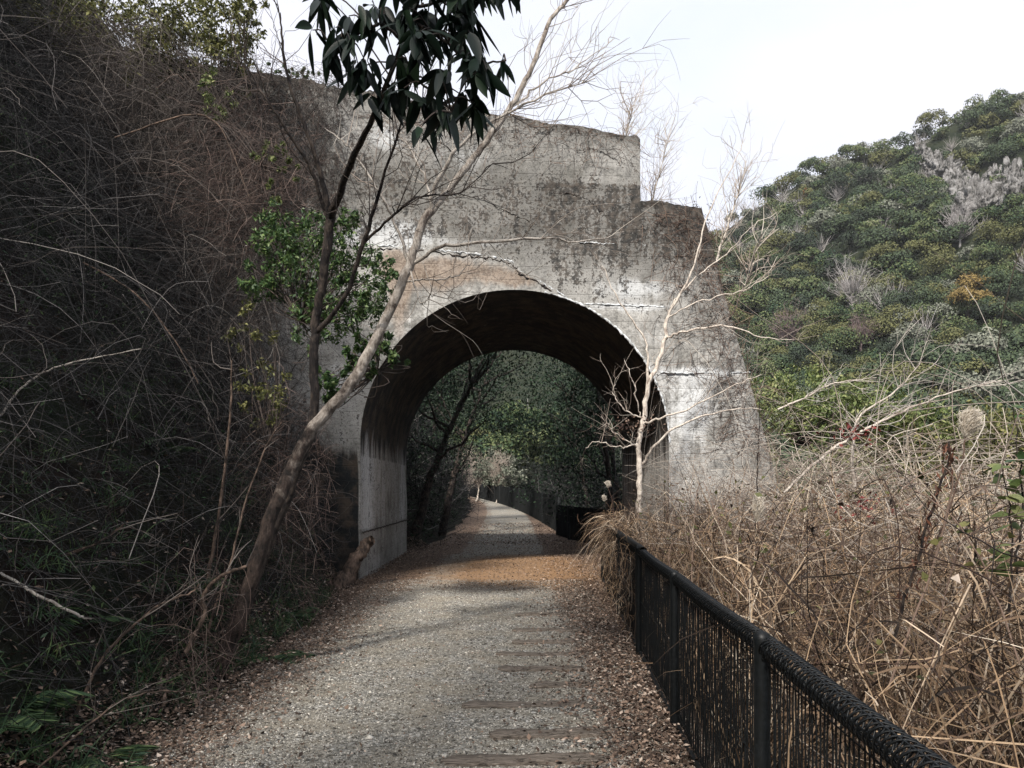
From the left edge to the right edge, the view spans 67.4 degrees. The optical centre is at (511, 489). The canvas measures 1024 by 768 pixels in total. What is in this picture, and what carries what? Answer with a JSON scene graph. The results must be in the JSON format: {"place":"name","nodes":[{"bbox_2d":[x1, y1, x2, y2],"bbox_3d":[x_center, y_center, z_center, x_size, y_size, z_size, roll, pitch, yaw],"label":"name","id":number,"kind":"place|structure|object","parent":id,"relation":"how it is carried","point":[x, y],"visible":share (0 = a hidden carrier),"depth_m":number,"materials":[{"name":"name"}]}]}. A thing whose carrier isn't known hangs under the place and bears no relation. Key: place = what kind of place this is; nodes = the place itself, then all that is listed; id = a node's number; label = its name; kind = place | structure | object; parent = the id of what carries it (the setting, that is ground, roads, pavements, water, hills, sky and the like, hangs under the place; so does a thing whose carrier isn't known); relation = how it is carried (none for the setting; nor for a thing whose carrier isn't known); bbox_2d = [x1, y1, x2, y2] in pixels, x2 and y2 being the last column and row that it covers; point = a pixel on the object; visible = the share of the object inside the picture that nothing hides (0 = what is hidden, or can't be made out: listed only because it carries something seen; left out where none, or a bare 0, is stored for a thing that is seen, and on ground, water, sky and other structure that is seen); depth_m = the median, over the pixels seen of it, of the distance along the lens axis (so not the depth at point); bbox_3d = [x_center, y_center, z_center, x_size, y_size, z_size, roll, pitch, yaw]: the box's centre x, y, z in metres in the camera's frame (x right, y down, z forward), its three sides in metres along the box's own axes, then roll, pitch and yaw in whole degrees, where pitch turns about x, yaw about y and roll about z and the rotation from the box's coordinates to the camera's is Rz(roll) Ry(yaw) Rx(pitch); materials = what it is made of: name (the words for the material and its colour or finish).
{"place":"outdoors","nodes":[
{"label":"outdoors","id":0,"kind":"place"},
{"bbox_2d":[99,497,728,767],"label":"path","id":1,"kind":"structure","parent":0,"point":[489,513],"depth_m":6.81,"materials":[{"name":"gravel"}]},
{"bbox_2d":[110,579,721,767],"bbox_3d":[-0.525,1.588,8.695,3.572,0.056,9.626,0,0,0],"label":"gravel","id":2,"kind":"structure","parent":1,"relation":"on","point":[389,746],"depth_m":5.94,"materials":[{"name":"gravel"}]},
{"bbox_2d":[441,752,610,766],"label":"wooden sleeper","id":3,"kind":"object","parent":1,"relation":"on","point":[481,760],"visible":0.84,"depth_m":4.46,"materials":[{"name":"brown wood"}]},
{"bbox_2d":[462,699,594,708],"bbox_3d":[0.182,1.624,5.649,1.103,0.131,0.180,0,0,-4],"label":"wooden sleeper","id":4,"kind":"object","parent":1,"relation":"on","point":[476,704],"visible":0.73,"depth_m":5.61,"materials":[{"name":"brown wood"}]},
{"bbox_2d":[498,665,587,671],"bbox_3d":[0.319,1.624,6.794,0.892,0.126,0.184,0,0,-4],"label":"wooden sleeper","id":5,"kind":"object","parent":1,"relation":"on","point":[508,668],"visible":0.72,"depth_m":6.74,"materials":[{"name":"brown wood"}]},
{"bbox_2d":[496,651,591,656],"bbox_3d":[0.370,1.625,7.378,1.049,0.131,0.181,0,0,-2],"label":"wooden sleeper","id":6,"kind":"object","parent":1,"relation":"on","point":[506,653],"visible":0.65,"depth_m":7.34,"materials":[{"name":"brown wood"}]},
{"bbox_2d":[489,726,609,739],"bbox_3d":[0.298,1.622,4.984,0.893,0.122,0.188,0,0,-4],"label":"wooden sleeper","id":7,"kind":"object","parent":1,"relation":"on","point":[519,734],"visible":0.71,"depth_m":4.93,"materials":[{"name":"brown wood"}]},
{"bbox_2d":[530,680,598,688],"bbox_3d":[0.439,1.624,6.235,0.600,0.132,0.184,0,0,-9],"label":"wooden sleeper","id":8,"kind":"object","parent":1,"relation":"on","point":[546,683],"visible":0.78,"depth_m":6.19,"materials":[{"name":"brown wood"}]},
{"bbox_2d":[556,504,620,544],"bbox_3d":[2.116,1.100,23.195,0.287,1.200,6.818,0,0,-10],"label":"fence","id":9,"kind":"object","parent":1,"relation":"on","point":[568,530],"visible":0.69,"depth_m":23.58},
{"bbox_2d":[601,520,956,767],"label":"wire fence","id":10,"kind":"object","parent":1,"relation":"on","point":[759,641],"visible":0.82,"depth_m":3.57,"materials":[{"name":"metal"}]},
{"bbox_2d":[0,0,1021,767],"bbox_3d":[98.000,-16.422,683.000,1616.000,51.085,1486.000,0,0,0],"label":"ground","id":11,"kind":"structure","parent":0,"point":[6,596],"depth_m":6.34,"materials":[{"name":"soil"}]},
{"bbox_2d":[0,689,93,733],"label":"fern","id":12,"kind":"object","parent":11,"relation":"on","point":[32,706],"visible":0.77,"depth_m":4.28,"materials":[{"name":"plant"}]},
{"bbox_2d":[0,556,149,711],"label":"dead branch","id":13,"kind":"object","parent":11,"relation":"on","point":[37,595],"visible":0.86,"depth_m":4.74,"materials":[{"name":"wood"}]},
{"bbox_2d":[55,611,131,638],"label":"fern","id":14,"kind":"object","parent":11,"relation":"on","point":[113,618],"visible":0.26,"depth_m":5.11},
{"bbox_2d":[0,331,187,415],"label":"dead branch","id":15,"kind":"object","parent":11,"relation":"on","point":[30,380],"visible":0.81,"depth_m":5.74,"materials":[{"name":"wood"}]},
{"bbox_2d":[65,744,162,767],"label":"fern","id":16,"kind":"object","parent":11,"relation":"on","point":[139,748],"visible":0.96,"depth_m":4.40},
{"bbox_2d":[62,498,177,580],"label":"dead branch","id":17,"kind":"object","parent":11,"relation":"on","point":[107,537],"visible":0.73,"depth_m":5.40,"materials":[{"name":"wood"}]},
{"bbox_2d":[70,515,227,726],"bbox_3d":[-2.305,0.822,4.912,0.879,1.315,0.454,0,0,-16],"label":"dead branch","id":18,"kind":"object","parent":11,"relation":"on","point":[144,616],"visible":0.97,"depth_m":4.85,"materials":[{"name":"wood"}]},
{"bbox_2d":[0,0,333,503],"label":"tall brush","id":19,"kind":"object","parent":11,"relation":"on","point":[193,153],"visible":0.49,"depth_m":10.96,"materials":[{"name":"plant"}]},
{"bbox_2d":[0,4,336,767],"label":"undergrowth","id":20,"kind":"object","parent":11,"relation":"on","point":[118,446],"visible":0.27,"depth_m":7.09,"materials":[{"name":"plant"}]},
{"bbox_2d":[0,216,339,767],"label":"bank grass","id":21,"kind":"structure","parent":11,"relation":"on","point":[38,741],"depth_m":5.57,"materials":[{"name":"plant"}]},
{"bbox_2d":[0,0,351,676],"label":"pale canes","id":22,"kind":"object","parent":11,"relation":"on","point":[202,401],"visible":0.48,"depth_m":7.70,"materials":[{"name":"plant"}]},
{"bbox_2d":[0,0,357,767],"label":"bramble thicket","id":23,"kind":"object","parent":11,"relation":"on","point":[136,282],"visible":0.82,"depth_m":7.22,"materials":[{"name":"plant"}]},
{"bbox_2d":[83,262,221,398],"bbox_3d":[-3.267,-1.479,7.237,1.439,1.315,0.491,0,0,16],"label":"dead branch","id":24,"kind":"object","parent":23,"relation":"on","point":[150,308],"visible":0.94,"depth_m":7.20,"materials":[{"name":"wood"}]},
{"bbox_2d":[197,323,245,622],"bbox_3d":[-2.661,0.026,6.939,0.523,3.072,0.357,0,0,-29],"label":"dead branch","id":25,"kind":"object","parent":11,"relation":"on","point":[225,455],"visible":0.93,"depth_m":6.99,"materials":[{"name":"wood"}]},
{"bbox_2d":[102,6,390,726],"bbox_3d":[-2.762,-2.221,8.831,3.672,9.214,7.600,0,0,-23],"label":"reddish brush","id":26,"kind":"object","parent":11,"relation":"on","point":[277,446],"visible":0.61,"depth_m":9.67,"materials":[{"name":"plant"}]},
{"bbox_2d":[115,96,259,225],"bbox_3d":[-3.764,-3.806,9.187,1.595,1.394,0.892,0,0,17],"label":"dead branch","id":27,"kind":"object","parent":26,"relation":"on","point":[185,115],"visible":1,"depth_m":8.99,"materials":[{"name":"wood"}]},
{"bbox_2d":[183,532,265,653],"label":"dead branch","id":28,"kind":"object","parent":26,"relation":"on","point":[203,617],"visible":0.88,"depth_m":5.79,"materials":[{"name":"wood"}]},
{"bbox_2d":[198,65,300,203],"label":"leafy shrub","id":29,"kind":"object","parent":11,"relation":"on","point":[205,95],"visible":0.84,"depth_m":10.22,"materials":[{"name":"green plant"}]},
{"bbox_2d":[221,298,291,445],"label":"leafy shrub","id":30,"kind":"object","parent":11,"relation":"on","point":[257,389],"visible":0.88,"depth_m":8.62,"materials":[{"name":"green plant"}]},
{"bbox_2d":[204,399,323,639],"bbox_3d":[-2.069,0.219,6.473,0.931,2.000,0.405,0,0,-11],"label":"dead branch","id":31,"kind":"object","parent":11,"relation":"on","point":[240,515],"visible":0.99,"depth_m":6.49,"materials":[{"name":"wood"}]},
{"bbox_2d":[246,650,315,663],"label":"fern","id":32,"kind":"object","parent":11,"relation":"on","point":[297,652],"visible":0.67,"depth_m":7.14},
{"bbox_2d":[237,197,399,356],"bbox_3d":[-2.143,-2.383,8.639,1.831,1.817,1.046,0,0,0],"label":"leafy shrub","id":33,"kind":"object","parent":11,"relation":"on","point":[300,311],"visible":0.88,"depth_m":8.52,"materials":[{"name":"green plant"}]},
{"bbox_2d":[330,536,374,588],"bbox_3d":[-2.657,1.275,12.654,0.362,1.023,0.804,0,0,44],"label":"broken stump","id":34,"kind":"object","parent":11,"relation":"on","point":[352,565],"visible":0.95,"depth_m":12.55,"materials":[{"name":"wood"}]},
{"bbox_2d":[187,0,557,646],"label":"evergreen tree","id":35,"kind":"object","parent":11,"relation":"on","point":[414,31],"visible":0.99,"depth_m":4.67,"materials":[{"name":"green plant"}]},
{"bbox_2d":[0,238,748,767],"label":"leaf litter","id":36,"kind":"object","parent":11,"relation":"on","point":[644,692],"visible":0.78,"depth_m":6.10,"materials":[{"name":"plant"}]},
{"bbox_2d":[38,615,233,767],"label":"dead branch","id":37,"kind":"object","parent":36,"relation":"on","point":[80,732],"visible":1,"depth_m":4.10,"materials":[{"name":"wood"}]},
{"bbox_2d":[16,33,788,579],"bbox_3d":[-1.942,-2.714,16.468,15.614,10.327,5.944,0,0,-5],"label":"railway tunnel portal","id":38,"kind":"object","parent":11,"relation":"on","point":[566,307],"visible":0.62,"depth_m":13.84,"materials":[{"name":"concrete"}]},
{"bbox_2d":[0,0,269,119],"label":"leafy shrub","id":39,"kind":"object","parent":38,"relation":"on","point":[205,16],"visible":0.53,"depth_m":12.05,"materials":[{"name":"green plant"}]},
{"bbox_2d":[66,39,389,537],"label":"hanging creepers","id":40,"kind":"object","parent":38,"relation":"hanging from","point":[318,109],"visible":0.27,"depth_m":13.11,"materials":[{"name":"plant"}]},
{"bbox_2d":[351,81,794,481],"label":"wall creepers","id":41,"kind":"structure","parent":38,"relation":"attached to","point":[706,321],"depth_m":13.93,"materials":[{"name":"plant"}]},
{"bbox_2d":[211,0,680,678],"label":"leaning tree","id":42,"kind":"object","parent":11,"relation":"on","point":[319,420],"visible":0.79,"depth_m":6.81,"materials":[{"name":"brown plant"}]},
{"bbox_2d":[318,331,410,407],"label":"leafy shrub","id":43,"kind":"object","parent":42,"relation":"attached to","point":[373,370],"visible":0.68,"depth_m":7.50,"materials":[{"name":"green plant"}]},
{"bbox_2d":[414,352,503,470],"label":"evergreen tree","id":44,"kind":"object","parent":11,"relation":"on","point":[442,381],"visible":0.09,"depth_m":32.85,"materials":[{"name":"green plant"}]},
{"bbox_2d":[406,350,552,538],"bbox_3d":[-1.876,-2.257,22.070,6.423,7.312,5.192,0,0,0],"label":"evergreen tree","id":45,"kind":"object","parent":11,"relation":"on","point":[447,433],"visible":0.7,"depth_m":21.75,"materials":[{"name":"green plant"}]},
{"bbox_2d":[412,351,559,536],"bbox_3d":[-1.673,-2.187,27.094,6.073,7.799,7.545,0,0,-25],"label":"evergreen tree","id":46,"kind":"object","parent":11,"relation":"on","point":[443,533],"visible":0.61,"depth_m":26.70,"materials":[{"name":"green plant"}]},
{"bbox_2d":[473,447,528,493],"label":"green scrub","id":47,"kind":"object","parent":11,"relation":"on","point":[505,473],"visible":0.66,"depth_m":60.75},
{"bbox_2d":[406,399,621,545],"bbox_3d":[-0.826,-2.801,37.790,14.882,10.984,37.705,0,0,0],"label":"woodland brush","id":48,"kind":"object","parent":11,"relation":"on","point":[463,485],"visible":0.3,"depth_m":27.84,"materials":[{"name":"plant"}]},
{"bbox_2d":[466,484,561,530],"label":"boarded fence","id":49,"kind":"object","parent":11,"relation":"on","point":[502,495],"visible":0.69,"depth_m":42.34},
{"bbox_2d":[429,398,620,475],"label":"distant wood","id":50,"kind":"object","parent":11,"relation":"on","point":[508,437],"visible":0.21,"depth_m":89.50,"materials":[{"name":"plant"}]},
{"bbox_2d":[482,353,621,519],"bbox_3d":[2.733,-2.557,24.801,8.002,9.255,6.890,0,0,0],"label":"evergreen tree","id":51,"kind":"object","parent":11,"relation":"on","point":[581,430],"visible":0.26,"depth_m":24.57,"materials":[{"name":"green plant"}]},
{"bbox_2d":[498,362,613,518],"bbox_3d":[2.157,-2.771,30.906,7.811,8.939,6.675,0,0,-29],"label":"evergreen tree","id":52,"kind":"object","parent":11,"relation":"on","point":[562,432],"visible":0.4,"depth_m":30.86,"materials":[{"name":"green plant"}]},
{"bbox_2d":[502,350,621,524],"bbox_3d":[2.575,-1.801,22.424,5.792,8.399,6.036,0,0,0],"label":"evergreen tree","id":53,"kind":"object","parent":11,"relation":"on","point":[605,454],"visible":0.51,"depth_m":22.46,"materials":[{"name":"green plant"}]},
{"bbox_2d":[515,360,621,503],"bbox_3d":[3.553,-2.555,38.526,6.850,8.430,7.600,0,0,0],"label":"evergreen tree","id":54,"kind":"object","parent":11,"relation":"on","point":[560,426],"visible":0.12,"depth_m":37.94,"materials":[{"name":"green plant"}]},
{"bbox_2d":[566,502,654,644],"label":"overhanging grass","id":55,"kind":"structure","parent":11,"relation":"on","point":[609,520],"depth_m":10.67,"materials":[{"name":"plant"}]},
{"bbox_2d":[602,49,667,158],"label":"leafless tree","id":56,"kind":"object","parent":11,"relation":"on","point":[627,127],"visible":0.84,"depth_m":21.87,"materials":[{"name":"grey plant"}]},
{"bbox_2d":[640,79,703,203],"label":"leafless tree","id":57,"kind":"object","parent":11,"relation":"on","point":[660,169],"visible":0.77,"depth_m":23.89,"materials":[{"name":"grey plant"}]},
{"bbox_2d":[573,106,848,511],"bbox_3d":[3.008,-2.785,12.101,4.138,6.302,2.009,0,0,0],"label":"pale sapling","id":58,"kind":"object","parent":11,"relation":"on","point":[643,421],"visible":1,"depth_m":12.24,"materials":[{"name":"white plant"}]},
{"bbox_2d":[698,102,784,260],"bbox_3d":[5.904,-7.420,20.057,2.243,5.408,2.065,0,0,0],"label":"leafless tree","id":59,"kind":"object","parent":11,"relation":"on","point":[734,207],"visible":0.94,"depth_m":20.01,"materials":[{"name":"beige plant"}]},
{"bbox_2d":[721,189,787,316],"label":"leafless tree","id":60,"kind":"object","parent":11,"relation":"on","point":[750,264],"visible":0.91,"depth_m":15.09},
{"bbox_2d":[605,385,1023,767],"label":"dry reeds","id":61,"kind":"object","parent":11,"relation":"on","point":[1011,666],"visible":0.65,"depth_m":4.35,"materials":[{"name":"brown plant"}]},
{"bbox_2d":[744,492,769,613],"bbox_3d":[1.672,0.428,5.192,0.154,0.834,0.138,0,0,-40],"label":"pampas plume","id":62,"kind":"object","parent":61,"relation":"on","point":[760,505],"visible":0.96,"depth_m":5.19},
{"bbox_2d":[631,467,1023,761],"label":"curled dead leaves","id":63,"kind":"object","parent":61,"relation":"on","point":[955,577],"visible":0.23,"depth_m":4.56,"materials":[{"name":"brown plant"}]},
{"bbox_2d":[829,310,995,485],"bbox_3d":[3.114,-0.743,6.113,1.265,1.439,0.545,0,0,0],"label":"bleached branch","id":64,"kind":"object","parent":61,"relation":"on","point":[867,409],"visible":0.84,"depth_m":6.08,"materials":[{"name":"white plant"}]},
{"bbox_2d":[891,442,958,646],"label":"withered stalk","id":65,"kind":"object","parent":61,"relation":"on","point":[946,450],"visible":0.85,"depth_m":3.30,"materials":[{"name":"brown plant"}]},
{"bbox_2d":[953,512,987,600],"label":"leafy weed","id":66,"kind":"object","parent":61,"relation":"on","point":[964,524],"visible":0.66,"depth_m":3.51,"materials":[{"name":"green plant"}]},
{"bbox_2d":[982,463,1023,614],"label":"leafy weed","id":67,"kind":"object","parent":61,"relation":"on","point":[1016,498],"visible":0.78,"depth_m":3.22,"materials":[{"name":"green plant"}]},
{"bbox_2d":[1004,405,1023,575],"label":"leafy weed","id":68,"kind":"object","parent":61,"relation":"on","point":[1017,482],"visible":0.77,"depth_m":3.41,"materials":[{"name":"green plant"}]},
{"bbox_2d":[609,525,1023,767],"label":"curved grass","id":69,"kind":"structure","parent":11,"relation":"on","point":[927,666],"depth_m":3.76,"materials":[{"name":"plant"}]},
{"bbox_2d":[611,365,1023,767],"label":"tangled vines","id":70,"kind":"object","parent":11,"relation":"on","point":[935,558],"visible":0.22,"depth_m":4.18,"materials":[{"name":"plant"}]},
{"bbox_2d":[620,242,1023,759],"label":"pale brush","id":71,"kind":"object","parent":11,"relation":"on","point":[872,471],"visible":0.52,"depth_m":5.69,"materials":[{"name":"plant"}]},
{"bbox_2d":[777,325,915,409],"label":"bleached branch","id":72,"kind":"object","parent":71,"relation":"on","point":[824,386],"visible":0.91,"depth_m":8.99,"materials":[{"name":"white plant"}]},
{"bbox_2d":[783,333,1023,493],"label":"bleached branch","id":73,"kind":"object","parent":71,"relation":"on","point":[867,427],"visible":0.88,"depth_m":5.97,"materials":[{"name":"white plant"}]},
{"bbox_2d":[930,405,987,556],"bbox_3d":[2.105,-0.043,3.594,0.227,0.719,0.183,0,0,-36],"label":"pampas plume","id":74,"kind":"object","parent":71,"relation":"on","point":[970,423],"visible":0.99,"depth_m":3.59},
{"bbox_2d":[633,472,1022,724],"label":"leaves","id":75,"kind":"object","parent":11,"relation":"on","point":[934,541],"visible":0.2,"depth_m":4.65,"materials":[{"name":"plant"}]},
{"bbox_2d":[751,363,963,457],"bbox_3d":[7.743,-1.937,18.051,3.229,2.394,5.180,0,0,-40],"label":"green scrub","id":76,"kind":"object","parent":11,"relation":"on","point":[850,399],"visible":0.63,"depth_m":17.81,"materials":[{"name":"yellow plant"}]},
{"bbox_2d":[731,394,1023,557],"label":"brush","id":77,"kind":"object","parent":11,"relation":"on","point":[912,484],"visible":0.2,"depth_m":12.57,"materials":[{"name":"plant"}]},
{"bbox_2d":[868,391,1023,500],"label":"green scrub","id":78,"kind":"object","parent":11,"relation":"on","point":[988,425],"visible":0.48,"depth_m":16.73,"materials":[{"name":"green plant"}]},
{"bbox_2d":[88,0,1023,233],"label":"sky","id":79,"kind":"structure","parent":0,"point":[837,73],"materials":[{"name":"white"}]},
{"bbox_2d":[424,108,1023,550],"bbox_3d":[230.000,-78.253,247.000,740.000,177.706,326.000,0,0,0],"label":"mountain","id":80,"kind":"structure","parent":0,"point":[954,134],"depth_m":173.59,"materials":[{"name":"plant"}]},
{"bbox_2d":[438,88,1023,497],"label":"forest","id":81,"kind":"object","parent":80,"relation":"on","point":[861,200],"visible":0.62,"depth_m":181.03,"materials":[{"name":"plant"}]},
{"bbox_2d":[517,99,1023,404],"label":"bare woodland","id":82,"kind":"object","parent":80,"relation":"on","point":[755,207],"visible":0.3,"depth_m":225.92,"materials":[{"name":"plant"}]},
{"bbox_2d":[757,294,805,345],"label":"leafless tree","id":83,"kind":"object","parent":80,"relation":"on","point":[783,333],"visible":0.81,"depth_m":156.91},
{"bbox_2d":[823,248,889,309],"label":"leafless tree","id":84,"kind":"object","parent":80,"relation":"on","point":[850,287],"visible":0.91,"depth_m":164.32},
{"bbox_2d":[843,311,883,350],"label":"leafless tree","id":85,"kind":"object","parent":80,"relation":"on","point":[863,330],"visible":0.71,"depth_m":145.36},
{"bbox_2d":[835,363,917,391],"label":"forest tree","id":86,"kind":"object","parent":80,"relation":"on","point":[853,375],"visible":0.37,"depth_m":122.58,"materials":[{"name":"green plant"}]},
{"bbox_2d":[860,241,903,270],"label":"broadleaf tree","id":87,"kind":"object","parent":80,"relation":"on","point":[881,250],"visible":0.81,"depth_m":176.77,"materials":[{"name":"green plant"}]},
{"bbox_2d":[880,303,925,325],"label":"broadleaf tree","id":88,"kind":"object","parent":80,"relation":"on","point":[888,310],"visible":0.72,"depth_m":143.67,"materials":[{"name":"green plant"}]},
{"bbox_2d":[890,340,954,364],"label":"forest tree","id":89,"kind":"object","parent":80,"relation":"on","point":[916,356],"visible":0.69,"depth_m":126.06,"materials":[{"name":"green plant"}]},
{"bbox_2d":[913,365,966,390],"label":"forest tree","id":90,"kind":"object","parent":80,"relation":"on","point":[931,378],"visible":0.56,"depth_m":117.90,"materials":[{"name":"green plant"}]},
{"bbox_2d":[921,349,974,376],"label":"forest tree","id":91,"kind":"object","parent":80,"relation":"on","point":[959,357],"visible":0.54,"depth_m":122.53,"materials":[{"name":"green plant"}]},
{"bbox_2d":[908,393,995,420],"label":"forest tree","id":92,"kind":"object","parent":80,"relation":"on","point":[956,397],"visible":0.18,"depth_m":109.96,"materials":[{"name":"green plant"}]},
{"bbox_2d":[931,194,987,247],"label":"leafless tree","id":93,"kind":"object","parent":80,"relation":"on","point":[955,218],"visible":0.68,"depth_m":169.95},
{"bbox_2d":[925,349,997,371],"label":"forest tree","id":94,"kind":"object","parent":80,"relation":"on","point":[992,358],"visible":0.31,"depth_m":121.97,"materials":[{"name":"green plant"}]},
{"bbox_2d":[937,357,994,376],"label":"forest tree","id":95,"kind":"object","parent":80,"relation":"on","point":[969,367],"visible":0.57,"depth_m":120.90,"materials":[{"name":"green plant"}]},
{"bbox_2d":[910,142,1023,225],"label":"leafless tree","id":96,"kind":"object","parent":80,"relation":"on","point":[955,175],"depth_m":175.11,"materials":[{"name":"plant"}]},
{"bbox_2d":[935,368,1001,398],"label":"forest tree","id":97,"kind":"object","parent":80,"relation":"on","point":[971,377],"visible":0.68,"depth_m":114.06,"materials":[{"name":"green plant"}]},
{"bbox_2d":[945,285,993,318],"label":"broadleaf tree","id":98,"kind":"object","parent":80,"relation":"on","point":[962,293],"visible":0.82,"depth_m":145.28,"materials":[{"name":"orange plant"}]},
{"bbox_2d":[927,395,1016,421],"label":"forest tree","id":99,"kind":"object","parent":80,"relation":"on","point":[994,399],"visible":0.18,"depth_m":108.23,"materials":[{"name":"green plant"}]},
{"bbox_2d":[955,272,993,305],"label":"broadleaf tree","id":100,"kind":"object","parent":80,"relation":"on","point":[968,281],"visible":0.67,"depth_m":150.87,"materials":[{"name":"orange plant"}]},
{"bbox_2d":[945,326,1008,378],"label":"forest tree","id":101,"kind":"object","parent":80,"relation":"on","point":[974,341],"visible":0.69,"depth_m":125.05,"materials":[{"name":"green plant"}]},
{"bbox_2d":[971,347,1020,388],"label":"forest tree","id":102,"kind":"object","parent":80,"relation":"on","point":[1005,355],"visible":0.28,"depth_m":121.75,"materials":[{"name":"green plant"}]},
{"bbox_2d":[983,359,1023,383],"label":"forest tree","id":103,"kind":"object","parent":80,"relation":"on","point":[994,374],"visible":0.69,"depth_m":116.68,"materials":[{"name":"green plant"}]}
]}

